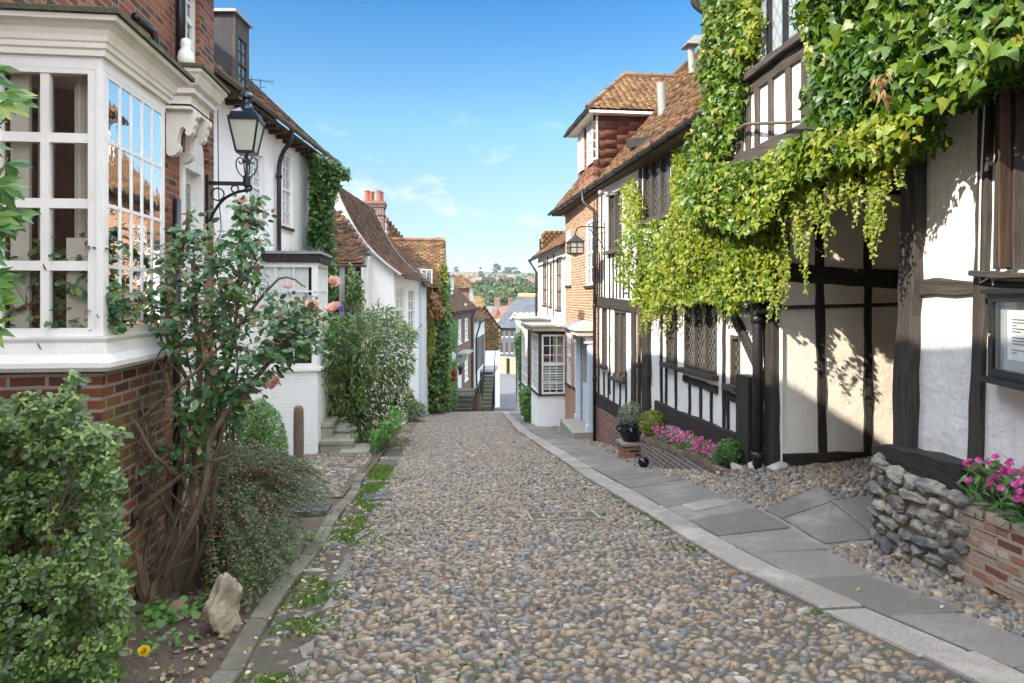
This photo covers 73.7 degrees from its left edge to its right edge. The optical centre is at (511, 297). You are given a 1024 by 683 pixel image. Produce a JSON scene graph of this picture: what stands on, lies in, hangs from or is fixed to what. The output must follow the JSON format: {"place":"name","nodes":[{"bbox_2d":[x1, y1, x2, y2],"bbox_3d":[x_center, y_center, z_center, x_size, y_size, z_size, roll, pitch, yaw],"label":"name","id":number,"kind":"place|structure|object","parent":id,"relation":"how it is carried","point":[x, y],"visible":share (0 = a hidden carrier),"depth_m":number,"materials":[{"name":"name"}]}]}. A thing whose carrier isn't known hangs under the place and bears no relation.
{"place":"outdoors","nodes":[
{"label":"outdoors","id":0,"kind":"place"},
{"bbox_2d":[271,427,398,498],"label":"path","id":1,"kind":"structure","parent":0,"point":[339,473],"depth_m":12.34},
{"bbox_2d":[293,405,303,467],"bbox_3d":[-3.825,2.863,12.236,0.184,1.875,0.181,0,0,-7],"label":"wooden post","id":2,"kind":"object","parent":1,"relation":"on","point":[298,432],"visible":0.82,"depth_m":12.16,"materials":[{"name":"brown wood"}]},
{"bbox_2d":[319,416,371,454],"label":"stone steps","id":3,"kind":"structure","parent":1,"relation":"on","point":[331,440],"depth_m":14.97,"materials":[{"name":"grey stone"}]},
{"bbox_2d":[335,420,356,433],"bbox_3d":[-3.883,3.327,15.855,0.590,0.949,0.590,0,0,-7],"label":"planter","id":4,"kind":"object","parent":1,"relation":"on","point":[341,428],"visible":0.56,"depth_m":15.65,"materials":[{"name":"grey stone"}]},
{"bbox_2d":[368,405,405,452],"bbox_3d":[-2.889,3.157,16.043,0.977,1.773,3.668,0,0,-12],"label":"lush border","id":5,"kind":"object","parent":1,"relation":"on","point":[383,432],"visible":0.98,"depth_m":14.58,"materials":[{"name":"green plant"}]},
{"bbox_2d":[406,399,427,420],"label":"lavender","id":6,"kind":"object","parent":1,"relation":"on","point":[421,411],"visible":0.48,"depth_m":25.50,"materials":[{"name":"green plant"}]},
{"bbox_2d":[214,0,701,272],"label":"sky","id":7,"kind":"structure","parent":0,"point":[460,112],"materials":[{"name":"blue"}]},
{"bbox_2d":[494,372,515,408],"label":"road","id":8,"kind":"structure","parent":0,"point":[508,390],"depth_m":74.92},
{"bbox_2d":[239,411,965,682],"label":"road","id":9,"kind":"structure","parent":0,"point":[635,614],"depth_m":4.91,"materials":[{"name":"grey stone"}]},
{"bbox_2d":[362,492,393,500],"bbox_3d":[-1.824,2.747,9.326,0.400,0.150,0.550,0,0,-7],"label":"manhole cover","id":10,"kind":"object","parent":9,"relation":"on","point":[380,498],"visible":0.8,"depth_m":9.29,"materials":[{"name":"grey metal"}]},
{"bbox_2d":[380,419,418,448],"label":"moss","id":11,"kind":"object","parent":9,"relation":"on","point":[401,442],"visible":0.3,"depth_m":18.26,"materials":[{"name":"green plant"}]},
{"bbox_2d":[128,467,943,682],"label":"fallen leaves","id":12,"kind":"object","parent":9,"relation":"on","point":[205,680],"visible":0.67,"depth_m":4.50,"materials":[{"name":"beige plant"}]},
{"bbox_2d":[526,510,601,522],"bbox_3d":[0.587,2.539,7.838,0.800,0.136,0.430,0,0,-7],"label":"drain grate","id":13,"kind":"object","parent":9,"relation":"on","point":[597,516],"visible":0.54,"depth_m":7.73,"materials":[{"name":"metal"}]},
{"bbox_2d":[206,464,968,682],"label":"grass","id":14,"kind":"structure","parent":9,"relation":"on","point":[379,472],"depth_m":5.38,"materials":[{"name":"green plant"}]},
{"bbox_2d":[501,411,1023,682],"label":"kerb","id":15,"kind":"structure","parent":9,"relation":"on","point":[971,666],"depth_m":4.83,"materials":[{"name":"stone"}]},
{"bbox_2d":[367,272,860,476],"bbox_3d":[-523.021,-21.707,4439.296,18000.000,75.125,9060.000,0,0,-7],"label":"ground","id":16,"kind":"structure","parent":0,"point":[495,409],"depth_m":912.19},
{"bbox_2d":[0,0,229,621],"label":"brick house","id":17,"kind":"structure","parent":16,"relation":"on","point":[114,135],"depth_m":4.49,"materials":[{"name":"brown brick"}]},
{"bbox_2d":[0,54,177,372],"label":"bay window","id":18,"kind":"structure","parent":17,"relation":"in","point":[94,147],"depth_m":4.34,"materials":[{"name":"white paint"}]},
{"bbox_2d":[177,38,194,62],"bbox_3d":[-3.341,-2.505,6.993,0.170,0.310,0.166,0,0,-7],"label":"white ornament","id":19,"kind":"object","parent":17,"relation":"on","point":[185,53],"visible":0.76,"depth_m":6.94,"materials":[{"name":"ceramic"}]},
{"bbox_2d":[186,172,192,501],"bbox_3d":[-3.705,0.443,7.706,0.045,3.744,0.502,0,0,-7],"label":"door","id":20,"kind":"structure","parent":17,"relation":"in","point":[189,177],"depth_m":7.84,"materials":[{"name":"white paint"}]},
{"bbox_2d":[186,0,194,58],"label":"window","id":21,"kind":"structure","parent":17,"relation":"in","point":[190,4],"depth_m":7.91,"materials":[{"name":"white paint"}]},
{"bbox_2d":[206,80,265,240],"bbox_3d":[-3.367,-1.665,8.283,0.651,1.973,0.365,0,0,-7],"label":"wall lantern","id":22,"kind":"object","parent":17,"relation":"attached to","point":[246,123],"depth_m":8.23,"materials":[{"name":"black metal"}]},
{"bbox_2d":[10,449,385,682],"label":"garden bed","id":23,"kind":"object","parent":16,"relation":"on","point":[162,652],"visible":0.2,"depth_m":4.29,"materials":[{"name":"soil"}]},
{"bbox_2d":[0,64,41,347],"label":"climbing vine","id":24,"kind":"object","parent":23,"relation":"on","point":[12,218],"visible":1,"depth_m":2.10,"materials":[{"name":"green plant"}]},
{"bbox_2d":[0,369,138,682],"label":"evergreen bush","id":25,"kind":"object","parent":23,"relation":"on","point":[69,586],"visible":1,"depth_m":2.94,"materials":[{"name":"green plant"}]},
{"bbox_2d":[134,645,149,682],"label":"dandelion","id":26,"kind":"object","parent":23,"relation":"on","point":[143,650],"visible":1,"depth_m":3.41,"materials":[{"name":"yellow plant"}]},
{"bbox_2d":[128,595,202,628],"bbox_3d":[-2.318,2.115,4.540,0.469,0.157,0.566,0,0,-22],"label":"round leaved weed","id":27,"kind":"object","parent":23,"relation":"on","point":[184,610],"visible":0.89,"depth_m":4.53,"materials":[{"name":"green plant"}]},
{"bbox_2d":[135,626,198,653],"bbox_3d":[-2.121,2.050,4.093,0.452,0.127,0.421,0,0,-7],"label":"seedling","id":28,"kind":"object","parent":23,"relation":"on","point":[177,642],"visible":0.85,"depth_m":4.08,"materials":[{"name":"green plant"}]},
{"bbox_2d":[3,194,340,605],"bbox_3d":[-2.350,0.752,4.958,2.094,3.080,1.429,0,0,-7],"label":"rose bush","id":29,"kind":"object","parent":23,"relation":"on","point":[292,331],"visible":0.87,"depth_m":4.88,"materials":[{"name":"green plant"}]},
{"bbox_2d":[161,599,185,619],"bbox_3d":[-2.278,2.140,4.610,0.163,0.172,0.130,0,0,-7],"label":"stone","id":30,"kind":"object","parent":23,"relation":"on","point":[178,603],"visible":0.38,"depth_m":4.61,"materials":[{"name":"brown stone"}]},
{"bbox_2d":[202,572,242,634],"bbox_3d":[-1.842,2.011,4.369,0.250,0.526,0.229,0,0,-42],"label":"sandstone rock","id":31,"kind":"object","parent":23,"relation":"on","point":[221,609],"visible":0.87,"depth_m":4.30,"materials":[{"name":"beige stone"}]},
{"bbox_2d":[189,583,260,607],"bbox_3d":[-2.083,2.154,4.969,0.469,0.127,0.477,0,0,-7],"label":"ferny weed","id":32,"kind":"object","parent":23,"relation":"on","point":[207,592],"visible":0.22,"depth_m":4.88,"materials":[{"name":"green plant"}]},
{"bbox_2d":[235,397,288,459],"bbox_3d":[-3.408,1.852,9.268,0.730,1.107,1.406,0,0,-19],"label":"feathery shrub","id":33,"kind":"object","parent":23,"relation":"on","point":[262,415],"visible":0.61,"depth_m":8.86,"materials":[{"name":"green plant"}]},
{"bbox_2d":[191,437,333,606],"bbox_3d":[-2.310,1.818,5.988,1.395,1.005,2.956,0,0,-7],"label":"cotoneaster","id":34,"kind":"object","parent":23,"relation":"on","point":[251,505],"visible":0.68,"depth_m":5.65,"materials":[{"name":"green plant"}]},
{"bbox_2d":[265,531,303,559],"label":"stone block","id":35,"kind":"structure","parent":23,"relation":"on","point":[297,547],"depth_m":6.21,"materials":[{"name":"grey stone"}]},
{"bbox_2d":[290,503,331,517],"bbox_3d":[-2.435,2.609,8.272,0.420,0.189,0.500,0,0,-7],"label":"manhole cover","id":36,"kind":"object","parent":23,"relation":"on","point":[328,506],"visible":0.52,"depth_m":8.10,"materials":[{"name":"grey metal"}]},
{"bbox_2d":[300,528,338,548],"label":"kerb weed","id":37,"kind":"object","parent":23,"relation":"on","point":[308,535],"visible":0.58,"depth_m":6.74,"materials":[{"name":"green plant"}]},
{"bbox_2d":[184,391,247,486],"bbox_3d":[-3.138,1.704,7.239,0.631,1.603,1.528,0,0,-23],"label":"dark shrub","id":38,"kind":"object","parent":16,"relation":"on","point":[234,432],"visible":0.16,"depth_m":6.92,"materials":[{"name":"green plant"}]},
{"bbox_2d":[214,8,338,461],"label":"white house","id":39,"kind":"structure","parent":16,"relation":"on","point":[279,177],"depth_m":14.25,"materials":[{"name":"paint"}]},
{"bbox_2d":[237,33,247,85],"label":"dormer window","id":40,"kind":"structure","parent":39,"relation":"in","point":[242,46],"depth_m":13.75,"materials":[{"name":"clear glass"}]},
{"bbox_2d":[249,156,264,225],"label":"window","id":41,"kind":"structure","parent":39,"relation":"in","point":[256,178],"depth_m":14.28,"materials":[{"name":"white paint"}]},
{"bbox_2d":[281,153,294,231],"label":"window","id":42,"kind":"structure","parent":39,"relation":"in","point":[287,158],"depth_m":16.22,"materials":[{"name":"white paint"}]},
{"bbox_2d":[305,153,351,381],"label":"ivy column","id":43,"kind":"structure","parent":39,"relation":"attached to","point":[326,176],"depth_m":17.05,"materials":[{"name":"green plant"}]},
{"bbox_2d":[207,473,366,682],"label":"kerb","id":44,"kind":"structure","parent":16,"relation":"on","point":[237,657],"depth_m":4.78,"materials":[{"name":"grey stone"}]},
{"bbox_2d":[261,245,331,454],"bbox_3d":[-5.150,1.526,15.284,1.993,5.348,1.736,0,0,-7],"label":"projecting bay","id":45,"kind":"object","parent":16,"relation":"on","point":[301,385],"visible":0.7,"depth_m":14.64,"materials":[{"name":"white brick"}]},
{"bbox_2d":[262,262,314,368],"bbox_3d":[-5.050,0.377,14.584,1.706,2.264,0.050,0,0,-7],"label":"window","id":46,"kind":"structure","parent":45,"relation":"in","point":[271,264],"depth_m":14.62,"materials":[{"name":"white paint"}]},
{"bbox_2d":[318,263,327,366],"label":"window","id":47,"kind":"structure","parent":45,"relation":"in","point":[322,269],"depth_m":15.54,"materials":[{"name":"white paint"}]},
{"bbox_2d":[328,210,370,428],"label":"timber cottage","id":48,"kind":"structure","parent":16,"relation":"on","point":[352,248],"depth_m":20.96,"materials":[{"name":"white paint"}]},
{"bbox_2d":[342,263,375,367],"bbox_3d":[-4.322,0.567,19.402,1.042,3.074,1.635,0,0,-7],"label":"climbing rose","id":49,"kind":"object","parent":48,"relation":"attached to","point":[351,297],"visible":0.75,"depth_m":19.20,"materials":[{"name":"green plant"}]},
{"bbox_2d":[320,298,421,445],"bbox_3d":[-3.588,2.042,16.610,2.861,4.077,3.347,0,0,-7],"label":"buddleia","id":50,"kind":"object","parent":16,"relation":"on","point":[353,408],"visible":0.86,"depth_m":15.82,"materials":[{"name":"green plant"}]},
{"bbox_2d":[334,188,428,426],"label":"leaning white house","id":51,"kind":"structure","parent":16,"relation":"on","point":[396,278],"depth_m":24.43,"materials":[{"name":"white paint"}]},
{"bbox_2d":[396,286,403,334],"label":"window","id":52,"kind":"structure","parent":51,"relation":"in","point":[399,290],"depth_m":24.16,"materials":[{"name":"white paint"}]},
{"bbox_2d":[408,289,413,334],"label":"window","id":53,"kind":"structure","parent":51,"relation":"in","point":[410,291],"depth_m":26.84,"materials":[{"name":"white paint"}]},
{"bbox_2d":[385,217,402,238],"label":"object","id":54,"kind":"structure","parent":16,"relation":"on","point":[391,229],"depth_m":35.49,"materials":[{"name":"brown tile"}]},
{"bbox_2d":[363,190,437,416],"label":"chimney house","id":55,"kind":"structure","parent":16,"relation":"on","point":[379,205],"depth_m":30.20,"materials":[{"name":"white paint"}]},
{"bbox_2d":[390,237,449,412],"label":"ivy clad house","id":56,"kind":"structure","parent":16,"relation":"on","point":[427,256],"depth_m":34.29,"materials":[{"name":"brown tile"}]},
{"bbox_2d":[421,262,459,411],"bbox_3d":[-3.619,2.445,33.978,1.842,8.287,7.038,0,0,0],"label":"house creeper","id":57,"kind":"object","parent":56,"relation":"attached to","point":[442,332],"visible":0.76,"depth_m":31.11,"materials":[{"name":"green plant"}]},
{"bbox_2d":[446,377,481,411],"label":"entrance steps","id":58,"kind":"structure","parent":16,"relation":"on","point":[466,400],"depth_m":36.50,"materials":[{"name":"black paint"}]},
{"bbox_2d":[450,274,479,387],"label":"georgian house","id":59,"kind":"structure","parent":16,"relation":"on","point":[464,308],"depth_m":47.48,"materials":[{"name":"brown brick"}]},
{"bbox_2d":[475,391,481,410],"bbox_3d":[-1.754,5.463,35.630,0.381,1.230,0.307,0,0,-7],"label":"pointed stone","id":60,"kind":"object","parent":16,"relation":"on","point":[478,402],"visible":0.89,"depth_m":35.54,"materials":[{"name":"brown stone"}]},
{"bbox_2d":[474,310,497,390],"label":"jettied house","id":61,"kind":"structure","parent":16,"relation":"on","point":[480,319],"depth_m":56.67,"materials":[{"name":"white paint"}]},
{"bbox_2d":[475,334,483,387],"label":"window","id":62,"kind":"structure","parent":61,"relation":"in","point":[482,336],"depth_m":57.03,"materials":[{"name":"white glass"}]},
{"bbox_2d":[473,296,502,406],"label":"tile hung house","id":63,"kind":"structure","parent":16,"relation":"on","point":[492,335],"depth_m":63.24,"materials":[{"name":"white paint"}]},
{"bbox_2d":[481,350,495,410],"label":"garden stairs","id":64,"kind":"structure","parent":16,"relation":"on","point":[488,392],"depth_m":37.75,"materials":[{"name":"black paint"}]},
{"bbox_2d":[487,281,508,303],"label":"willow tree","id":65,"kind":"object","parent":16,"relation":"on","point":[498,286],"visible":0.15,"depth_m":408.85,"materials":[{"name":"green plant"}]},
{"bbox_2d":[492,291,512,305],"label":"tree","id":66,"kind":"object","parent":16,"relation":"on","point":[505,295],"visible":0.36,"depth_m":359.05,"materials":[{"name":"green plant"}]},
{"bbox_2d":[498,297,512,316],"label":"terrace house","id":67,"kind":"structure","parent":16,"relation":"on","point":[502,309],"depth_m":162.78,"materials":[{"name":"pink brick"}]},
{"bbox_2d":[500,286,520,303],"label":"willow tree","id":68,"kind":"object","parent":16,"relation":"on","point":[514,290],"visible":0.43,"depth_m":398.54,"materials":[{"name":"green plant"}]},
{"bbox_2d":[498,293,537,373],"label":"slate building","id":69,"kind":"structure","parent":16,"relation":"on","point":[523,303],"depth_m":94.40,"materials":[{"name":"grey tile"}]},
{"bbox_2d":[513,313,534,413],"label":"house wall","id":70,"kind":"structure","parent":16,"relation":"on","point":[517,343],"depth_m":30.14,"materials":[{"name":"white paint"}]},
{"bbox_2d":[513,230,564,426],"bbox_3d":[2.834,1.373,25.892,5.428,9.654,8.033,0,0,-7],"label":"bay windowed house","id":71,"kind":"structure","parent":16,"relation":"on","point":[543,353],"depth_m":23.18,"materials":[{"name":"white paint"}]},
{"bbox_2d":[522,325,527,385],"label":"bay window","id":72,"kind":"structure","parent":71,"relation":"in","point":[524,331],"depth_m":26.85,"materials":[{"name":"white paint"}]},
{"bbox_2d":[531,332,537,392],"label":"bay window","id":73,"kind":"structure","parent":71,"relation":"in","point":[534,337],"depth_m":23.06,"materials":[{"name":"white paint"}]},
{"bbox_2d":[541,261,546,306],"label":"window","id":74,"kind":"structure","parent":71,"relation":"in","point":[545,262],"depth_m":27.44,"materials":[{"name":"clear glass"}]},
{"bbox_2d":[541,334,564,393],"bbox_3d":[1.334,2.152,22.093,0.760,1.924,0.050,0,0,-7],"label":"bay window","id":75,"kind":"structure","parent":71,"relation":"in","point":[542,336],"depth_m":22.07,"materials":[{"name":"white paint"}]},
{"bbox_2d":[555,256,561,311],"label":"window","id":76,"kind":"structure","parent":71,"relation":"in","point":[559,258],"depth_m":24.00,"materials":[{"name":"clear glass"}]},
{"bbox_2d":[560,190,598,440],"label":"orange brick house","id":77,"kind":"structure","parent":16,"relation":"on","point":[580,326],"depth_m":18.82,"materials":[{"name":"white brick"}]},
{"bbox_2d":[564,229,570,287],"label":"window","id":78,"kind":"structure","parent":77,"relation":"in","point":[568,285],"depth_m":21.35,"materials":[{"name":"white paint"}]},
{"bbox_2d":[565,333,570,387],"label":"window","id":79,"kind":"structure","parent":77,"relation":"in","point":[568,334],"depth_m":21.35,"materials":[{"name":"white paint"}]},
{"bbox_2d":[582,337,586,423],"bbox_3d":[2.072,2.259,18.486,0.055,2.365,1.510,0,0,-5],"label":"door","id":80,"kind":"structure","parent":77,"relation":"in","point":[584,346],"depth_m":18.93,"materials":[{"name":"blue paint"}]},
{"bbox_2d":[583,218,592,287],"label":"window","id":81,"kind":"structure","parent":77,"relation":"in","point":[589,235],"depth_m":18.24,"materials":[{"name":"white paint"}]},
{"bbox_2d":[547,0,1023,512],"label":"timbered inn","id":82,"kind":"structure","parent":16,"relation":"on","point":[855,353],"depth_m":8.91,"materials":[{"name":"white paint"}]},
{"bbox_2d":[578,129,583,172],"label":"dormer window","id":83,"kind":"structure","parent":82,"relation":"in","point":[581,134],"depth_m":18.31,"materials":[{"name":"white paint"}]},
{"bbox_2d":[566,222,604,256],"bbox_3d":[1.771,-1.384,16.219,0.911,0.832,0.373,0,0,-7],"label":"hanging lantern","id":84,"kind":"object","parent":82,"relation":"attached to","point":[575,245],"visible":1,"depth_m":16.05,"materials":[{"name":"black metal"}]},
{"bbox_2d":[587,115,597,165],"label":"dormer window","id":85,"kind":"structure","parent":82,"relation":"in","point":[590,130],"depth_m":17.22,"materials":[{"name":"white paint"}]},
{"bbox_2d":[597,308,607,369],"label":"window","id":86,"kind":"structure","parent":82,"relation":"in","point":[603,366],"depth_m":16.60,"materials":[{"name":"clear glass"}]},
{"bbox_2d":[603,189,622,254],"bbox_3d":[2.349,-1.723,15.646,0.211,1.418,1.111,0,0,-9],"label":"window","id":87,"kind":"structure","parent":82,"relation":"in","point":[614,228],"depth_m":15.68,"materials":[{"name":"clear glass"}]},
{"bbox_2d":[609,310,626,383],"bbox_3d":[2.407,1.082,15.271,0.203,1.591,0.942,0,0,-9],"label":"window","id":88,"kind":"structure","parent":82,"relation":"in","point":[619,316],"depth_m":15.25,"materials":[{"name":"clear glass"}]},
{"bbox_2d":[638,153,669,225],"bbox_3d":[2.773,-2.083,13.146,0.230,1.252,1.516,0,0,-9],"label":"window","id":89,"kind":"structure","parent":82,"relation":"in","point":[656,195],"depth_m":13.22,"materials":[{"name":"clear glass"}]},
{"bbox_2d":[659,300,676,368],"bbox_3d":[2.878,0.662,12.419,0.200,1.222,0.563,0,0,-9],"label":"window","id":90,"kind":"structure","parent":82,"relation":"in","point":[669,336],"depth_m":12.57,"materials":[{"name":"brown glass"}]},
{"bbox_2d":[676,302,718,380],"bbox_3d":[3.085,0.665,11.239,0.223,1.239,1.354,0,0,-9],"label":"window","id":91,"kind":"structure","parent":82,"relation":"in","point":[700,324],"depth_m":11.27,"materials":[{"name":"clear glass"}]},
{"bbox_2d":[721,335,740,392],"bbox_3d":[3.271,0.960,10.046,0.200,0.811,0.423,0,0,-9],"label":"window","id":92,"kind":"structure","parent":82,"relation":"in","point":[735,343],"depth_m":10.14,"materials":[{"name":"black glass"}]},
{"bbox_2d":[752,0,802,65],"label":"window","id":93,"kind":"structure","parent":82,"relation":"in","point":[779,29],"depth_m":8.22,"materials":[{"name":"black paint"}]},
{"bbox_2d":[613,0,1023,336],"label":"virginia creeper","id":94,"kind":"object","parent":82,"relation":"attached to","point":[964,55],"visible":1,"depth_m":6.81,"materials":[{"name":"green plant"}]},
{"bbox_2d":[979,288,1023,390],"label":"notice case","id":95,"kind":"object","parent":82,"relation":"attached to","point":[1005,337],"visible":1,"depth_m":5.01,"materials":[{"name":"black paint"}]},
{"bbox_2d":[508,411,1023,672],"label":"pavement","id":96,"kind":"structure","parent":0,"point":[820,514],"depth_m":6.56,"materials":[{"name":"stone"}]},
{"bbox_2d":[518,382,530,422],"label":"round bush","id":97,"kind":"object","parent":96,"relation":"on","point":[524,394],"visible":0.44,"depth_m":24.27,"materials":[{"name":"green plant"}]},
{"bbox_2d":[551,426,1023,636],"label":"verge","id":98,"kind":"structure","parent":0,"point":[762,488],"depth_m":7.40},
{"bbox_2d":[616,439,640,458],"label":"brick pier","id":99,"kind":"structure","parent":98,"relation":"on","point":[626,450],"depth_m":13.32,"materials":[{"name":"brick"}]},
{"bbox_2d":[616,420,641,441],"bbox_3d":[2.352,2.643,13.518,0.507,0.380,0.507,0,0,38],"label":"glazed pot","id":100,"kind":"object","parent":99,"relation":"on","point":[627,432],"visible":0.68,"depth_m":13.34,"materials":[{"name":"black ceramic"}]},
{"bbox_2d":[617,401,643,427],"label":"pot shrub","id":101,"kind":"object","parent":100,"relation":"in","point":[629,415],"visible":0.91,"depth_m":13.39,"materials":[{"name":"green plant"}]},
{"bbox_2d":[640,435,729,475],"bbox_3d":[2.946,3.169,11.122,0.646,1.663,3.607,0,0,-7],"label":"brick planter","id":102,"kind":"object","parent":98,"relation":"on","point":[654,455],"visible":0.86,"depth_m":11.14,"materials":[{"name":"brick"}]},
{"bbox_2d":[638,408,665,436],"bbox_3d":[2.624,2.356,12.699,0.544,0.592,0.566,0,0,31],"label":"golden ball","id":103,"kind":"object","parent":102,"relation":"on","point":[648,421],"visible":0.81,"depth_m":12.57,"materials":[{"name":"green plant"}]},
{"bbox_2d":[650,425,725,470],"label":"busy lizzies","id":104,"kind":"object","parent":102,"relation":"in","point":[674,438],"visible":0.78,"depth_m":10.88,"materials":[{"name":"pink plant"}]},
{"bbox_2d":[713,438,742,467],"bbox_3d":[3.021,2.187,9.524,0.414,0.471,0.415,0,0,19],"label":"box ball","id":105,"kind":"object","parent":102,"relation":"on","point":[727,457],"visible":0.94,"depth_m":9.43,"materials":[{"name":"green plant"}]},
{"bbox_2d":[730,462,743,472],"bbox_3d":[3.042,2.327,9.230,0.143,0.191,0.269,0,0,-7],"label":"boulder","id":106,"kind":"object","parent":98,"relation":"on","point":[736,468],"visible":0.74,"depth_m":9.16,"materials":[{"name":"stone"}]},
{"bbox_2d":[766,461,787,471],"bbox_3d":[3.412,2.182,8.767,0.297,0.155,0.178,0,0,-28],"label":"boulder","id":107,"kind":"object","parent":98,"relation":"on","point":[779,465],"visible":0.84,"depth_m":8.71,"materials":[{"name":"stone"}]},
{"bbox_2d":[866,452,978,584],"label":"rubble plinth","id":108,"kind":"structure","parent":98,"relation":"on","point":[917,522],"depth_m":5.55,"materials":[{"name":"stone"}]},
{"bbox_2d":[962,502,1023,604],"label":"salty brick planter","id":109,"kind":"object","parent":98,"relation":"on","point":[993,560],"visible":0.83,"depth_m":4.84,"materials":[{"name":"brick"}]},
{"bbox_2d":[956,453,1023,526],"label":"impatiens","id":110,"kind":"object","parent":109,"relation":"in","point":[1006,472],"visible":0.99,"depth_m":4.91,"materials":[{"name":"pink plant"}]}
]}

